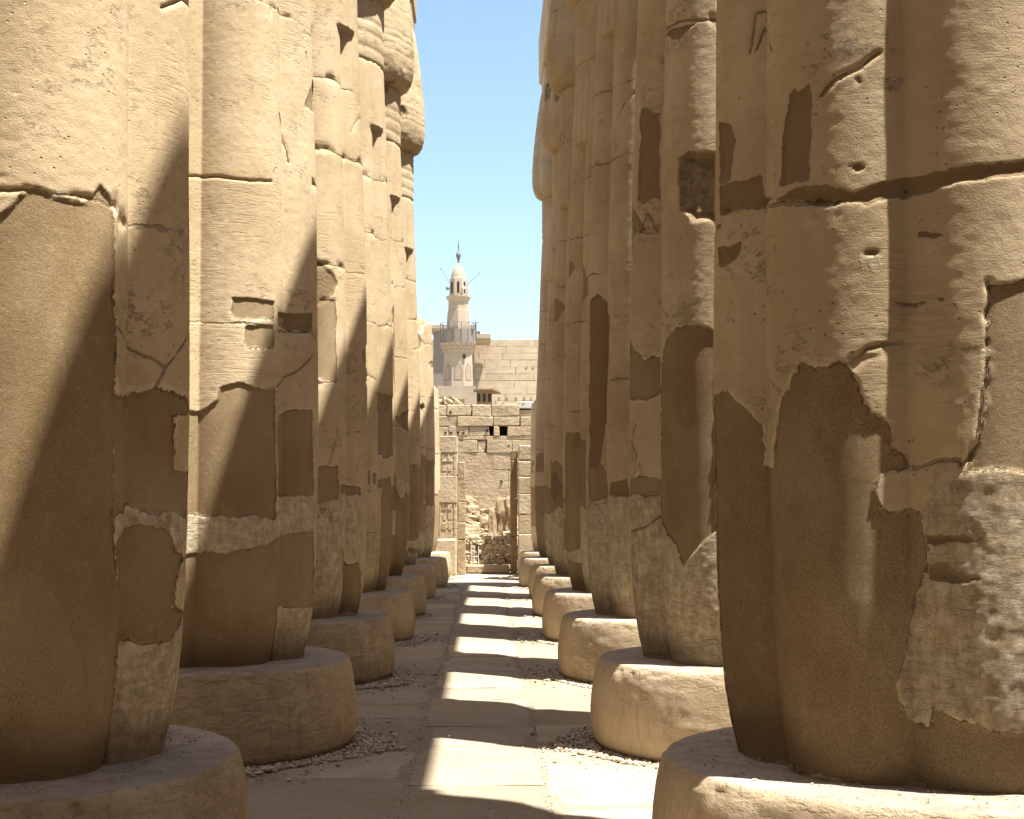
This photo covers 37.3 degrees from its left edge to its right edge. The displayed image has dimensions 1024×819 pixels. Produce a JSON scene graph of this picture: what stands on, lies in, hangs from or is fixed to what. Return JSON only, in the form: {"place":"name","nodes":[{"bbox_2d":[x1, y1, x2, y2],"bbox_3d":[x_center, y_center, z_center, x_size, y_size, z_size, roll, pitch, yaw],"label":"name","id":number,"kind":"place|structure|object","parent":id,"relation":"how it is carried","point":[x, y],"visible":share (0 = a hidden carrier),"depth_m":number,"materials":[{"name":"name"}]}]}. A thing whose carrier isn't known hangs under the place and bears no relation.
{"place":"outdoors","nodes":[
{"label":"outdoors","id":0,"kind":"place"},
{"bbox_2d":[247,582,657,818],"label":"pavement","id":1,"kind":"structure","parent":0,"point":[438,773],"depth_m":10.07,"materials":[{"name":"stone"}]},
{"bbox_2d":[0,0,249,818],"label":"papyrus column","id":2,"kind":"structure","parent":1,"relation":"on","point":[94,289],"depth_m":5.75,"materials":[{"name":"stone"}]},
{"bbox_2d":[170,0,355,766],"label":"papyrus column","id":3,"kind":"structure","parent":1,"relation":"on","point":[259,682],"depth_m":9.73,"materials":[{"name":"stone"}]},
{"bbox_2d":[306,0,394,684],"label":"papyrus column","id":4,"kind":"structure","parent":1,"relation":"on","point":[361,639],"depth_m":14.01,"materials":[{"name":"stone"}]},
{"bbox_2d":[357,0,415,641],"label":"papyrus column","id":5,"kind":"structure","parent":1,"relation":"on","point":[397,605],"depth_m":18.29,"materials":[{"name":"stone"}]},
{"bbox_2d":[383,0,426,616],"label":"papyrus column","id":6,"kind":"structure","parent":1,"relation":"on","point":[398,72],"depth_m":22.41,"materials":[{"name":"stone"}]},
{"bbox_2d":[411,0,416,23],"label":"architrave block","id":7,"kind":"structure","parent":6,"relation":"on","point":[414,5],"depth_m":27.33,"materials":[{"name":"stone"}]},
{"bbox_2d":[400,0,435,598],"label":"papyrus column","id":8,"kind":"structure","parent":1,"relation":"on","point":[412,126],"depth_m":26.48,"materials":[{"name":"stone"}]},
{"bbox_2d":[416,317,447,587],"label":"papyrus column","id":9,"kind":"structure","parent":1,"relation":"on","point":[427,492],"depth_m":30.25,"materials":[{"name":"stone"}]},
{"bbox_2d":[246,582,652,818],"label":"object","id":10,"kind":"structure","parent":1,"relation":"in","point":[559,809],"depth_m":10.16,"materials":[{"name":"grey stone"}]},
{"bbox_2d":[518,64,552,587],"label":"papyrus column","id":11,"kind":"structure","parent":1,"relation":"on","point":[542,175],"depth_m":30.47,"materials":[{"name":"stone"}]},
{"bbox_2d":[529,62,559,597],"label":"papyrus column","id":12,"kind":"structure","parent":1,"relation":"on","point":[550,125],"depth_m":26.50,"materials":[{"name":"stone"}]},
{"bbox_2d":[539,0,549,84],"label":"architrave block","id":13,"kind":"structure","parent":12,"relation":"on","point":[543,33],"depth_m":29.70,"materials":[{"name":"stone"}]},
{"bbox_2d":[532,0,575,616],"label":"papyrus column","id":14,"kind":"structure","parent":1,"relation":"on","point":[560,65],"depth_m":22.41,"materials":[{"name":"stone"}]},
{"bbox_2d":[542,0,597,640],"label":"papyrus column","id":15,"kind":"structure","parent":1,"relation":"on","point":[559,603],"depth_m":18.32,"materials":[{"name":"stone"}]},
{"bbox_2d":[558,0,640,683],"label":"papyrus column","id":16,"kind":"structure","parent":1,"relation":"on","point":[587,638],"depth_m":14.10,"materials":[{"name":"stone"}]},
{"bbox_2d":[590,0,731,762],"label":"papyrus column","id":17,"kind":"structure","parent":1,"relation":"on","point":[658,692],"depth_m":9.83,"materials":[{"name":"stone"}]},
{"bbox_2d":[652,0,1023,818],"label":"papyrus column","id":18,"kind":"structure","parent":1,"relation":"on","point":[868,356],"depth_m":5.55,"materials":[{"name":"stone"}]},
{"bbox_2d":[413,0,542,339],"label":"sky","id":19,"kind":"structure","parent":0,"point":[479,59],"materials":[{"name":"blue"}]},
{"bbox_2d":[448,572,518,581],"bbox_3d":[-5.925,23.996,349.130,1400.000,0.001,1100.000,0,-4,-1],"label":"sand ground","id":20,"kind":"structure","parent":0,"point":[481,577],"depth_m":35.06,"materials":[{"name":"beige sand"}]},
{"bbox_2d":[431,386,451,577],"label":"papyrus column","id":21,"kind":"structure","parent":20,"relation":"on","point":[446,555],"depth_m":34.16,"materials":[{"name":"stone"}]},
{"bbox_2d":[435,436,457,574],"bbox_3d":[-3.581,2.335,37.051,4.506,3.381,1.059,0,-4,-1],"label":"doorway wall","id":22,"kind":"structure","parent":20,"relation":"on","point":[448,529],"depth_m":36.71,"materials":[{"name":"stone"}]},
{"bbox_2d":[457,462,465,573],"bbox_3d":[-1.236,2.659,37.240,0.210,2.743,0.415,0,-4,-1],"label":"door post","id":23,"kind":"object","parent":20,"relation":"on","point":[461,540],"depth_m":37.05,"materials":[{"name":"stone"}]},
{"bbox_2d":[432,324,490,388],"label":"building","id":24,"kind":"structure","parent":20,"relation":"on","point":[483,339],"depth_m":196.63,"materials":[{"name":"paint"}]},
{"bbox_2d":[445,495,518,568],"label":"rubble heap","id":25,"kind":"object","parent":20,"relation":"on","point":[476,522],"visible":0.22,"depth_m":41.33,"materials":[{"name":"stone"}]},
{"bbox_2d":[488,506,496,536],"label":"eroded block","id":26,"kind":"structure","parent":25,"relation":"on","point":[492,524],"depth_m":39.92,"materials":[{"name":"brown stone"}]},
{"bbox_2d":[495,495,514,535],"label":"eroded block","id":27,"kind":"structure","parent":25,"relation":"on","point":[502,511],"depth_m":40.03,"materials":[{"name":"brown stone"}]},
{"bbox_2d":[432,340,538,403],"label":"temple pylon","id":28,"kind":"object","parent":20,"relation":"on","point":[507,369],"visible":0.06,"depth_m":202.57,"materials":[{"name":"stone"}]},
{"bbox_2d":[466,565,509,573],"bbox_3d":[-0.598,3.975,37.770,1.088,0.218,0.510,0,-4,-1],"label":"threshold stone","id":29,"kind":"object","parent":20,"relation":"on","point":[487,569],"visible":0.98,"depth_m":37.52,"materials":[{"name":"stone"}]},
{"bbox_2d":[471,546,478,564],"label":"barrier rods","id":30,"kind":"object","parent":29,"relation":"on","point":[474,556],"visible":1,"depth_m":37.78,"materials":[{"name":"white metal"}]},
{"bbox_2d":[466,533,517,564],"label":"dry stone wall","id":31,"kind":"structure","parent":29,"relation":"on","point":[490,545],"depth_m":38.01,"materials":[{"name":"stone"}]},
{"bbox_2d":[510,450,517,572],"bbox_3d":[0.043,2.551,37.895,0.186,3.049,0.663,0,-4,-1],"label":"door post","id":32,"kind":"object","parent":20,"relation":"on","point":[513,512],"depth_m":37.58,"materials":[{"name":"brown stone"}]},
{"bbox_2d":[517,445,533,572],"bbox_3d":[2.356,2.469,37.258,4.437,3.144,1.039,0,-4,-1],"label":"doorway wall","id":33,"kind":"structure","parent":20,"relation":"on","point":[524,506],"depth_m":36.75,"materials":[{"name":"stone"}]},
{"bbox_2d":[518,400,539,571],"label":"papyrus column","id":34,"kind":"structure","parent":20,"relation":"on","point":[535,552],"depth_m":34.49,"materials":[{"name":"stone"}]},
{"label":"mosque building","id":35,"kind":"object","parent":20,"relation":"on","visible":0},
{"bbox_2d":[437,238,479,403],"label":"minaret","id":36,"kind":"object","parent":35,"relation":"on","point":[458,339],"visible":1,"depth_m":149.49,"materials":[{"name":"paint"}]},
{"bbox_2d":[473,389,500,404],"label":"rooftop hut","id":37,"kind":"object","parent":35,"relation":"on","point":[484,396],"visible":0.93,"depth_m":141.31,"materials":[{"name":"beige stone"}]},
{"bbox_2d":[477,394,490,401],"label":"window","id":38,"kind":"structure","parent":37,"relation":"in","point":[478,395],"depth_m":141.30,"materials":[{"name":"black glass"}]},
{"bbox_2d":[439,396,530,511],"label":"block wall","id":39,"kind":"structure","parent":0,"point":[489,440],"depth_m":46.03,"materials":[{"name":"stone"}]},
{"bbox_2d":[518,401,532,409],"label":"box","id":40,"kind":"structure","parent":39,"relation":"on","point":[526,405],"depth_m":46.22,"materials":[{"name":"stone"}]},
{"bbox_2d":[7,574,1019,818],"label":"gravel","id":41,"kind":"structure","parent":0,"point":[372,740],"depth_m":10.30,"materials":[{"name":"beige gravel"}]}
]}

